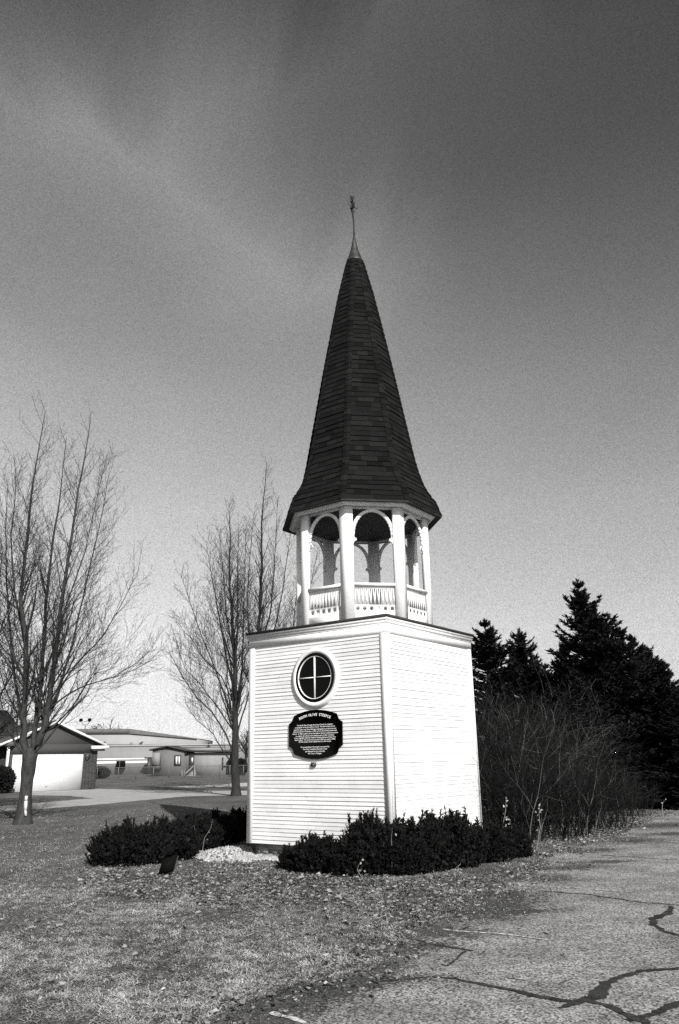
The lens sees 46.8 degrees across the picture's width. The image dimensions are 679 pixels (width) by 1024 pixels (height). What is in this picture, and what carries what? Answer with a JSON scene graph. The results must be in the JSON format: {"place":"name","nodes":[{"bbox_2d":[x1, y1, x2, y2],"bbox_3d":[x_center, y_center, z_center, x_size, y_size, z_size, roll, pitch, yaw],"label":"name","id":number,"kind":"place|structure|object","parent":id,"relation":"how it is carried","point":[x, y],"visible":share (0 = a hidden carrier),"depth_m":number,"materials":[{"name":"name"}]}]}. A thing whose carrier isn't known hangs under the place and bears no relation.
{"place":"outdoors","nodes":[
{"label":"outdoors","id":0,"kind":"place"},
{"bbox_2d":[0,789,246,811],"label":"driveway","id":1,"kind":"structure","parent":0,"point":[103,796],"depth_m":40.04,"materials":[{"name":"concrete"}]},
{"bbox_2d":[76,729,247,774],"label":"metal building","id":2,"kind":"structure","parent":0,"point":[129,747],"depth_m":119.11,"materials":[{"name":"metal"}]},
{"bbox_2d":[116,761,125,768],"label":"window","id":3,"kind":"structure","parent":2,"relation":"in","point":[118,763],"depth_m":114.15,"materials":[{"name":"glass"}]},
{"bbox_2d":[177,783,246,787],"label":"road","id":4,"kind":"structure","parent":0,"point":[229,785],"depth_m":53.68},
{"bbox_2d":[195,845,278,863],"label":"gravel","id":5,"kind":"structure","parent":0,"point":[244,853],"depth_m":13.70,"materials":[{"name":"gravel"}]},
{"bbox_2d":[0,773,678,1023],"bbox_3d":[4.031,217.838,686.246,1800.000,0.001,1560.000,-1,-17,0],"label":"ground","id":6,"kind":"structure","parent":0,"point":[185,803],"depth_m":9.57,"materials":[{"name":"plant"}]},
{"bbox_2d":[0,765,16,793],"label":"evergreen shrub","id":7,"kind":"object","parent":6,"relation":"on","point":[8,777],"visible":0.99,"depth_m":46.78,"materials":[{"name":"black plant"}]},
{"bbox_2d":[7,703,43,750],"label":"bare tree","id":8,"kind":"object","parent":6,"relation":"on","point":[32,717],"visible":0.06,"depth_m":106.44,"materials":[{"name":"grey plant"}]},
{"bbox_2d":[0,541,64,746],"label":"bare tree","id":9,"kind":"object","parent":6,"relation":"on","point":[1,718],"visible":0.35,"depth_m":32.23,"materials":[{"name":"grey plant"}]},
{"bbox_2d":[0,710,108,791],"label":"brick house","id":10,"kind":"structure","parent":6,"relation":"on","point":[67,758],"depth_m":50.41,"materials":[{"name":"paint"}]},
{"bbox_2d":[10,753,83,791],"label":"garage door","id":11,"kind":"structure","parent":10,"relation":"in","point":[61,771],"depth_m":49.94,"materials":[{"name":"paint"}]},
{"bbox_2d":[0,389,191,824],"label":"bare tree","id":12,"kind":"object","parent":6,"relation":"on","point":[23,815],"visible":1,"depth_m":23.69,"materials":[{"name":"grey plant"}]},
{"bbox_2d":[96,766,111,778],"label":"evergreen shrub","id":13,"kind":"object","parent":6,"relation":"on","point":[101,775],"visible":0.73,"depth_m":86.94,"materials":[{"name":"black plant"}]},
{"bbox_2d":[88,716,121,728],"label":"bare tree","id":14,"kind":"object","parent":6,"relation":"on","point":[100,727],"visible":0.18,"depth_m":145.05,"materials":[{"name":"grey plant"}]},
{"bbox_2d":[66,876,184,881],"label":"moss patch","id":15,"kind":"object","parent":6,"relation":"on","point":[125,879],"visible":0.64,"depth_m":11.33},
{"bbox_2d":[84,815,174,866],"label":"yew bush","id":16,"kind":"object","parent":6,"relation":"on","point":[125,843],"visible":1,"depth_m":12.85,"materials":[{"name":"black plant"}]},
{"bbox_2d":[158,855,177,875],"bbox_3d":[-2.527,5.233,11.588,0.262,0.312,0.301,-1,-17,0],"label":"ground spotlight","id":17,"kind":"object","parent":6,"relation":"on","point":[168,864],"visible":0.75,"depth_m":11.50,"materials":[{"name":"black paint"}]},
{"bbox_2d":[96,765,246,778],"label":"chain link fence","id":18,"kind":"object","parent":6,"relation":"on","point":[153,767],"visible":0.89,"depth_m":83.66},
{"bbox_2d":[140,814,209,860],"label":"yew bush","id":19,"kind":"object","parent":6,"relation":"on","point":[186,841],"visible":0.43,"depth_m":13.57,"materials":[{"name":"black plant"}]},
{"bbox_2d":[105,887,269,897],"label":"moss patch","id":20,"kind":"object","parent":6,"relation":"on","point":[160,893],"visible":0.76,"depth_m":10.03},
{"bbox_2d":[149,745,230,776],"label":"trailer home","id":21,"kind":"object","parent":6,"relation":"on","point":[166,755],"visible":0.8,"depth_m":95.94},
{"bbox_2d":[152,753,160,769],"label":"bay window","id":22,"kind":"structure","parent":21,"relation":"in","point":[156,757],"depth_m":93.85,"materials":[{"name":"grey"}]},
{"bbox_2d":[174,755,180,765],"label":"window","id":23,"kind":"structure","parent":21,"relation":"in","point":[177,758],"depth_m":94.40,"materials":[{"name":"glass"}]},
{"bbox_2d":[188,755,194,769],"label":"door","id":24,"kind":"structure","parent":21,"relation":"in","point":[191,757],"depth_m":96.26,"materials":[{"name":"metal"}]},
{"bbox_2d":[168,810,232,850],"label":"yew bush","id":25,"kind":"object","parent":6,"relation":"on","point":[215,834],"visible":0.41,"depth_m":14.93,"materials":[{"name":"black plant"}]},
{"bbox_2d":[191,807,246,844],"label":"yew bush","id":26,"kind":"object","parent":6,"relation":"on","point":[235,827],"visible":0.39,"depth_m":16.05,"materials":[{"name":"black plant"}]},
{"bbox_2d":[159,497,280,795],"bbox_3d":[-5.795,6.358,40.098,7.224,15.588,5.959,-1,-17,0],"label":"bare tree","id":27,"kind":"object","parent":6,"relation":"on","point":[235,696],"visible":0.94,"depth_m":39.73,"materials":[{"name":"grey plant"}]},
{"bbox_2d":[222,805,246,839],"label":"yew bush","id":28,"kind":"object","parent":6,"relation":"on","point":[239,813],"visible":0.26,"depth_m":16.88,"materials":[{"name":"black plant"}]},
{"bbox_2d":[225,727,247,761],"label":"bare tree","id":29,"kind":"object","parent":6,"relation":"on","point":[244,747],"visible":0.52,"depth_m":114.74,"materials":[{"name":"grey plant"}]},
{"bbox_2d":[239,758,247,774],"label":"evergreen shrub","id":30,"kind":"object","parent":6,"relation":"on","point":[243,762],"visible":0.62,"depth_m":90.98,"materials":[{"name":"black plant"}]},
{"bbox_2d":[193,874,334,882],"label":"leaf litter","id":31,"kind":"object","parent":6,"relation":"on","point":[242,877],"visible":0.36,"depth_m":11.15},
{"bbox_2d":[226,456,322,682],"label":"bare tree","id":32,"kind":"object","parent":6,"relation":"on","point":[260,598],"visible":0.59,"depth_m":45.69,"materials":[{"name":"grey plant"}]},
{"bbox_2d":[275,841,296,871],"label":"yew bush","id":33,"kind":"object","parent":6,"relation":"on","point":[284,857],"visible":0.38,"depth_m":11.91,"materials":[{"name":"black plant"}]},
{"bbox_2d":[289,829,336,874],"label":"yew bush","id":34,"kind":"object","parent":6,"relation":"on","point":[306,854],"visible":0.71,"depth_m":11.54,"materials":[{"name":"black plant"}]},
{"bbox_2d":[261,879,372,885],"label":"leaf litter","id":35,"kind":"object","parent":6,"relation":"on","point":[313,883],"visible":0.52,"depth_m":10.69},
{"bbox_2d":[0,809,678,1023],"bbox_3d":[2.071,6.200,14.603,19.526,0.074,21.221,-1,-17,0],"label":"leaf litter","id":36,"kind":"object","parent":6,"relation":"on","point":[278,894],"visible":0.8,"depth_m":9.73,"materials":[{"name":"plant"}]},
{"bbox_2d":[317,826,375,876],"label":"yew bush","id":37,"kind":"object","parent":6,"relation":"on","point":[344,856],"visible":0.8,"depth_m":11.26,"materials":[{"name":"black plant"}]},
{"bbox_2d":[281,880,432,889],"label":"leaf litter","id":38,"kind":"object","parent":6,"relation":"on","point":[375,884],"visible":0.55,"depth_m":10.35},
{"bbox_2d":[250,894,466,907],"bbox_3d":[0.153,4.566,9.214,3.220,0.001,0.950,1,-18,-5],"label":"moss patch","id":39,"kind":"object","parent":6,"relation":"on","point":[373,900],"visible":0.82,"depth_m":9.21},
{"bbox_2d":[245,195,482,855],"bbox_3d":[0.387,-0.628,16.260,3.210,14.256,3.210,-13,-21,34],"label":"church steeple","id":40,"kind":"object","parent":6,"relation":"on","point":[390,685],"visible":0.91,"depth_m":14.35,"materials":[{"name":"wood"}]},
{"bbox_2d":[289,710,342,758],"bbox_3d":[-0.420,3.832,13.528,1.159,0.814,0.028,-13,-21,34],"label":"plaque","id":41,"kind":"object","parent":40,"relation":"attached to","point":[315,734],"visible":1,"depth_m":13.50,"materials":[{"name":"metal"}]},
{"bbox_2d":[292,648,339,707],"bbox_3d":[-0.428,2.915,13.817,1.040,1.040,0.057,-13,-21,34],"label":"round window","id":42,"kind":"structure","parent":40,"relation":"in","point":[316,674],"depth_m":13.79,"materials":[{"name":"white paint"}]},
{"bbox_2d":[341,807,396,839],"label":"yew bush","id":43,"kind":"object","parent":6,"relation":"on","point":[371,820],"visible":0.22,"depth_m":11.88,"materials":[{"name":"black plant"}]},
{"bbox_2d":[355,816,423,875],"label":"yew bush","id":44,"kind":"object","parent":6,"relation":"on","point":[379,846],"visible":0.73,"depth_m":11.30,"materials":[{"name":"black plant"}]},
{"bbox_2d":[379,828,432,875],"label":"yew bush","id":45,"kind":"object","parent":6,"relation":"on","point":[421,858],"visible":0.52,"depth_m":11.24,"materials":[{"name":"black plant"}]},
{"bbox_2d":[395,809,462,872],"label":"yew bush","id":46,"kind":"object","parent":6,"relation":"on","point":[432,836],"visible":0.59,"depth_m":11.64,"materials":[{"name":"black plant"}]},
{"bbox_2d":[362,876,524,887],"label":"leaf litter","id":47,"kind":"object","parent":6,"relation":"on","point":[451,882],"visible":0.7,"depth_m":10.42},
{"bbox_2d":[425,805,489,868],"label":"yew bush","id":48,"kind":"object","parent":6,"relation":"on","point":[469,843],"visible":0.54,"depth_m":11.95,"materials":[{"name":"black plant"}]},
{"bbox_2d":[238,811,678,1023],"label":"asphalt lot","id":49,"kind":"structure","parent":6,"relation":"on","point":[592,941],"depth_m":6.47,"materials":[{"name":"asphalt"}]},
{"bbox_2d":[174,1001,294,1023],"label":"moss patch","id":50,"kind":"object","parent":49,"relation":"on","point":[240,1013],"visible":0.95,"depth_m":5.17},
{"bbox_2d":[218,1005,324,1023],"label":"moss patch","id":51,"kind":"object","parent":49,"relation":"on","point":[271,1020],"visible":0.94,"depth_m":5.05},
{"bbox_2d":[211,987,338,1015],"bbox_3d":[-0.380,3.376,5.395,1.150,0.001,1.064,6,-19,-22],"label":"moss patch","id":52,"kind":"object","parent":49,"relation":"on","point":[286,1005],"visible":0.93,"depth_m":5.36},
{"bbox_2d":[269,1011,306,1023],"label":"parking stripe","id":53,"kind":"object","parent":49,"relation":"on","point":[293,1018],"visible":1,"depth_m":5.07,"materials":[{"name":"white paint"}]},
{"bbox_2d":[255,987,384,1006],"bbox_3d":[-0.110,3.436,5.600,1.150,0.001,0.836,5,-19,-19],"label":"moss patch","id":54,"kind":"object","parent":49,"relation":"on","point":[329,997],"visible":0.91,"depth_m":5.52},
{"bbox_2d":[289,972,416,996],"bbox_3d":[0.140,3.515,5.868,1.265,0.001,0.760,3,-18,-14],"label":"moss patch","id":55,"kind":"object","parent":49,"relation":"on","point":[359,983],"visible":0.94,"depth_m":5.81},
{"bbox_2d":[333,956,431,983],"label":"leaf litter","id":56,"kind":"object","parent":49,"relation":"on","point":[378,966],"visible":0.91,"depth_m":6.29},
{"bbox_2d":[337,939,462,961],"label":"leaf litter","id":57,"kind":"object","parent":49,"relation":"on","point":[403,947],"visible":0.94,"depth_m":6.87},
{"bbox_2d":[351,974,457,983],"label":"moss patch","id":58,"kind":"object","parent":49,"relation":"on","point":[410,976],"visible":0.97,"depth_m":5.93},
{"bbox_2d":[317,893,534,913],"bbox_3d":[1.057,4.465,8.943,2.760,0.001,1.520,2,-18,-11],"label":"moss patch","id":59,"kind":"object","parent":49,"relation":"on","point":[448,903],"visible":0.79,"depth_m":8.94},
{"bbox_2d":[364,923,498,946],"bbox_3d":[0.886,4.013,7.495,1.610,0.001,1.330,6,-19,-22],"label":"moss patch","id":60,"kind":"object","parent":49,"relation":"on","point":[435,934],"visible":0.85,"depth_m":7.44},
{"bbox_2d":[394,934,472,950],"bbox_3d":[0.804,3.875,7.056,0.100,0.001,0.954,15,-24,-41],"label":"crack sealant","id":61,"kind":"object","parent":49,"relation":"on","point":[442,945],"visible":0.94,"depth_m":6.94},
{"bbox_2d":[405,907,532,922],"bbox_3d":[1.416,4.283,8.383,1.840,0.001,1.330,4,-18,-16],"label":"moss patch","id":62,"kind":"object","parent":49,"relation":"on","point":[468,913],"visible":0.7,"depth_m":8.26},
{"bbox_2d":[368,976,570,1001],"bbox_3d":[0.943,3.455,5.729,1.515,0.001,0.364,-9,-19,23],"label":"crack sealant","id":63,"kind":"object","parent":49,"relation":"on","point":[536,995],"visible":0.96,"depth_m":5.60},
{"bbox_2d":[443,929,546,939],"bbox_3d":[1.449,3.957,7.360,1.029,0.001,0.115,-11,-20,28],"label":"parking stripe","id":64,"kind":"object","parent":49,"relation":"on","point":[496,933],"visible":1,"depth_m":7.36,"materials":[{"name":"white paint"}]},
{"bbox_2d":[448,865,569,874],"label":"moss patch","id":65,"kind":"object","parent":49,"relation":"on","point":[507,869],"visible":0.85,"depth_m":11.48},
{"bbox_2d":[455,892,569,918],"bbox_3d":[1.757,4.430,8.873,2.070,0.001,1.900,6,-19,-22],"label":"moss patch","id":66,"kind":"object","parent":49,"relation":"on","point":[503,904],"visible":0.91,"depth_m":8.78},
{"bbox_2d":[466,886,560,898],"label":"moss patch","id":67,"kind":"object","parent":49,"relation":"on","point":[514,892],"visible":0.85,"depth_m":9.54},
{"bbox_2d":[483,908,570,914],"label":"moss patch","id":68,"kind":"object","parent":49,"relation":"on","point":[527,911],"visible":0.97,"depth_m":8.39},
{"bbox_2d":[513,873,582,884],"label":"moss patch","id":69,"kind":"object","parent":49,"relation":"on","point":[549,878],"visible":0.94,"depth_m":10.64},
{"bbox_2d":[544,864,614,870],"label":"moss patch","id":70,"kind":"object","parent":49,"relation":"on","point":[575,867],"visible":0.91,"depth_m":11.61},
{"bbox_2d":[543,847,627,853],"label":"moss patch","id":71,"kind":"object","parent":49,"relation":"on","point":[591,849],"visible":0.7,"depth_m":13.62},
{"bbox_2d":[546,886,630,891],"bbox_3d":[3.026,4.678,9.741,1.153,0.001,0.099,-11,-20,30],"label":"parking stripe","id":72,"kind":"object","parent":49,"relation":"on","point":[591,889],"visible":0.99,"depth_m":9.66,"materials":[{"name":"white paint"}]},
{"bbox_2d":[564,859,651,864],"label":"moss patch","id":73,"kind":"object","parent":49,"relation":"on","point":[604,861],"visible":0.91,"depth_m":12.16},
{"bbox_2d":[540,890,675,904],"bbox_3d":[3.167,4.468,9.076,1.868,0.001,0.217,-15,-22,37],"label":"crack sealant","id":74,"kind":"object","parent":49,"relation":"on","point":[609,897],"visible":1,"depth_m":9.11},
{"bbox_2d":[558,967,678,1007],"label":"crack sealant","id":75,"kind":"object","parent":49,"relation":"on","point":[600,991],"visible":1,"depth_m":5.56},
{"bbox_2d":[588,1001,649,1023],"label":"crack sealant","id":76,"kind":"object","parent":49,"relation":"on","point":[626,1014],"visible":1,"depth_m":5.07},
{"bbox_2d":[585,836,673,843],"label":"moss patch","id":77,"kind":"object","parent":49,"relation":"on","point":[633,840],"visible":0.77,"depth_m":15.11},
{"bbox_2d":[614,821,678,829],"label":"moss patch","id":78,"kind":"object","parent":49,"relation":"on","point":[661,825],"visible":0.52,"depth_m":18.04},
{"bbox_2d":[626,1001,678,1020],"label":"crack sealant","id":79,"kind":"object","parent":49,"relation":"on","point":[665,1007],"visible":1,"depth_m":5.06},
{"bbox_2d":[641,831,678,835],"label":"moss patch","id":80,"kind":"object","parent":49,"relation":"on","point":[672,833],"visible":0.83,"depth_m":16.24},
{"bbox_2d":[648,906,678,934],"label":"crack sealant","id":81,"kind":"object","parent":49,"relation":"on","point":[653,921],"visible":1,"depth_m":7.91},
{"bbox_2d":[469,817,518,862],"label":"yew bush","id":82,"kind":"object","parent":6,"relation":"on","point":[498,849],"visible":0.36,"depth_m":12.45,"materials":[{"name":"black plant"}]},
{"bbox_2d":[471,618,551,800],"bbox_3d":[5.846,7.540,30.214,6.184,6.939,6.384,-10,-19,26],"label":"spruce tree","id":83,"kind":"object","parent":6,"relation":"on","point":[487,653],"visible":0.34,"depth_m":29.99,"materials":[{"name":"black plant"}]},
{"bbox_2d":[495,822,534,858],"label":"yew bush","id":84,"kind":"object","parent":6,"relation":"on","point":[522,842],"visible":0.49,"depth_m":12.95,"materials":[{"name":"black plant"}]},
{"bbox_2d":[477,627,563,734],"bbox_3d":[7.741,8.046,31.738,5.863,6.858,5.841,11,-21,-34],"label":"spruce tree","id":85,"kind":"object","parent":6,"relation":"on","point":[522,650],"visible":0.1,"depth_m":32.14,"materials":[{"name":"black plant"}]},
{"bbox_2d":[464,693,586,842],"bbox_3d":[3.417,5.035,15.515,2.966,2.904,4.011,-5,-18,13],"label":"bare shrub","id":86,"kind":"object","parent":6,"relation":"on","point":[530,826],"visible":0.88,"depth_m":15.19,"materials":[{"name":"plant"}]},
{"bbox_2d":[520,652,556,731],"bbox_3d":[8.120,8.597,31.878,3.440,5.816,3.332,5,-18,-18],"label":"spruce tree","id":87,"kind":"object","parent":6,"relation":"on","point":[531,653],"visible":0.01,"depth_m":32.08,"materials":[{"name":"black plant"}]},
{"bbox_2d":[472,658,609,823],"bbox_3d":[3.244,5.724,19.745,6.728,4.164,5.475,0,-18,-3],"label":"bare shrub","id":88,"kind":"object","parent":6,"relation":"on","point":[512,735],"visible":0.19,"depth_m":19.11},
{"bbox_2d":[540,662,554,681],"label":"spruce tree","id":89,"kind":"object","parent":6,"relation":"on","point":[548,672],"depth_m":34.36,"materials":[{"name":"black plant"}]},
{"bbox_2d":[472,660,623,828],"bbox_3d":[3.101,5.276,17.803,6.215,3.847,5.058,-1,-17,0],"label":"bare shrub","id":90,"kind":"object","parent":6,"relation":"on","point":[498,756],"visible":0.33,"depth_m":17.22,"materials":[{"name":"plant"}]},
{"bbox_2d":[477,681,633,816],"bbox_3d":[5.738,6.672,22.262,4.954,3.768,6.087,-10,-19,25],"label":"bare shrub","id":91,"kind":"object","parent":6,"relation":"on","point":[557,730],"visible":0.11,"depth_m":21.80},
{"bbox_2d":[478,701,639,840],"bbox_3d":[4.320,5.216,16.142,4.011,2.904,2.966,4,-18,-16],"label":"bare shrub","id":92,"kind":"object","parent":6,"relation":"on","point":[567,823],"visible":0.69,"depth_m":15.89,"materials":[{"name":"plant"}]},
{"bbox_2d":[476,662,641,828],"bbox_3d":[4.587,5.585,18.938,5.110,3.887,6.279,-11,-20,28],"label":"bare shrub","id":93,"kind":"object","parent":6,"relation":"on","point":[521,717],"visible":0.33,"depth_m":18.32,"materials":[{"name":"plant"}]},
{"bbox_2d":[547,639,572,689],"bbox_3d":[9.476,8.218,31.905,3.323,6.524,3.430,9,-20,-29],"label":"spruce tree","id":94,"kind":"object","parent":6,"relation":"on","point":[557,664],"visible":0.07,"depth_m":32.41,"materials":[{"name":"black plant"}]},
{"bbox_2d":[474,651,653,817],"bbox_3d":[4.731,5.880,20.778,5.840,4.442,7.176,10,-21,-31],"label":"bare shrub","id":95,"kind":"object","parent":6,"relation":"on","point":[542,721],"visible":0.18,"depth_m":20.91,"materials":[{"name":"plant"}]},
{"bbox_2d":[478,686,655,823],"bbox_3d":[4.954,6.040,19.634,5.510,3.411,4.484,-1,-17,-1],"label":"bare shrub","id":96,"kind":"object","parent":6,"relation":"on","point":[569,752],"visible":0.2,"depth_m":19.11,"materials":[{"name":"plant"}]},
{"bbox_2d":[506,702,637,836],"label":"bare shrub","id":97,"kind":"object","parent":6,"relation":"on","point":[591,813],"visible":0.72,"depth_m":16.12,"materials":[{"name":"plant"}]},
{"bbox_2d":[520,714,643,813],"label":"bare shrub","id":98,"kind":"object","parent":6,"relation":"on","point":[586,756],"visible":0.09,"depth_m":22.02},
{"bbox_2d":[567,602,612,716],"bbox_3d":[9.754,7.079,29.773,4.150,7.470,4.165,-5,-18,13],"label":"spruce tree","id":99,"kind":"object","parent":6,"relation":"on","point":[607,658],"visible":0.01,"depth_m":29.95,"materials":[{"name":"black plant"}]},
{"bbox_2d":[529,669,653,808],"bbox_3d":[7.547,7.032,24.394,4.092,4.286,4.224,-6,-18,15],"label":"spruce tree","id":100,"kind":"object","parent":6,"relation":"on","point":[585,694],"visible":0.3,"depth_m":24.14,"materials":[{"name":"black plant"}]},
{"bbox_2d":[523,578,663,800],"bbox_3d":[8.799,6.327,28.382,5.693,8.080,5.850,-1,-17,0],"label":"spruce tree","id":101,"kind":"object","parent":6,"relation":"on","point":[588,626],"visible":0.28,"depth_m":28.34,"materials":[{"name":"black plant"}]},
{"bbox_2d":[526,726,665,825],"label":"bare shrub","id":102,"kind":"object","parent":6,"relation":"on","point":[598,783],"visible":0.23,"depth_m":18.72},
{"bbox_2d":[552,737,667,830],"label":"bare shrub","id":103,"kind":"object","parent":6,"relation":"on","point":[625,822],"visible":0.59,"depth_m":17.66,"materials":[{"name":"plant"}]},
{"bbox_2d":[567,754,658,822],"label":"bare shrub","id":104,"kind":"object","parent":6,"relation":"on","point":[634,802],"visible":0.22,"depth_m":19.04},
{"bbox_2d":[585,621,678,808],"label":"spruce tree","id":105,"kind":"object","parent":6,"relation":"on","point":[628,673],"visible":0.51,"depth_m":25.85,"materials":[{"name":"black plant"}]},
{"bbox_2d":[589,633,678,806],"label":"spruce tree","id":106,"kind":"object","parent":6,"relation":"on","point":[641,648],"visible":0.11,"depth_m":26.07,"materials":[{"name":"black plant"}]},
{"bbox_2d":[605,767,667,816],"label":"bare shrub","id":107,"kind":"object","parent":6,"relation":"on","point":[641,810],"visible":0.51,"depth_m":21.02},
{"bbox_2d":[606,655,678,806],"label":"spruce tree","id":108,"kind":"object","parent":6,"relation":"on","point":[661,672],"visible":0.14,"depth_m":26.08,"materials":[{"name":"black plant"}]},
{"bbox_2d":[631,675,678,807],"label":"spruce tree","id":109,"kind":"object","parent":6,"relation":"on","point":[669,690],"visible":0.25,"depth_m":24.82,"materials":[{"name":"black plant"}]},
{"bbox_2d":[636,688,678,808],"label":"spruce tree","id":110,"kind":"object","parent":6,"relation":"on","point":[671,725],"visible":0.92,"depth_m":23.66,"materials":[{"name":"black plant"}]},
{"bbox_2d":[643,645,677,684],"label":"spruce tree","id":111,"kind":"object","parent":6,"relation":"on","point":[652,655],"visible":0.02,"depth_m":28.45,"materials":[{"name":"black plant"}]},
{"bbox_2d":[0,0,678,765],"label":"sky","id":112,"kind":"structure","parent":0,"point":[178,178],"materials":[{"name":"grey"}]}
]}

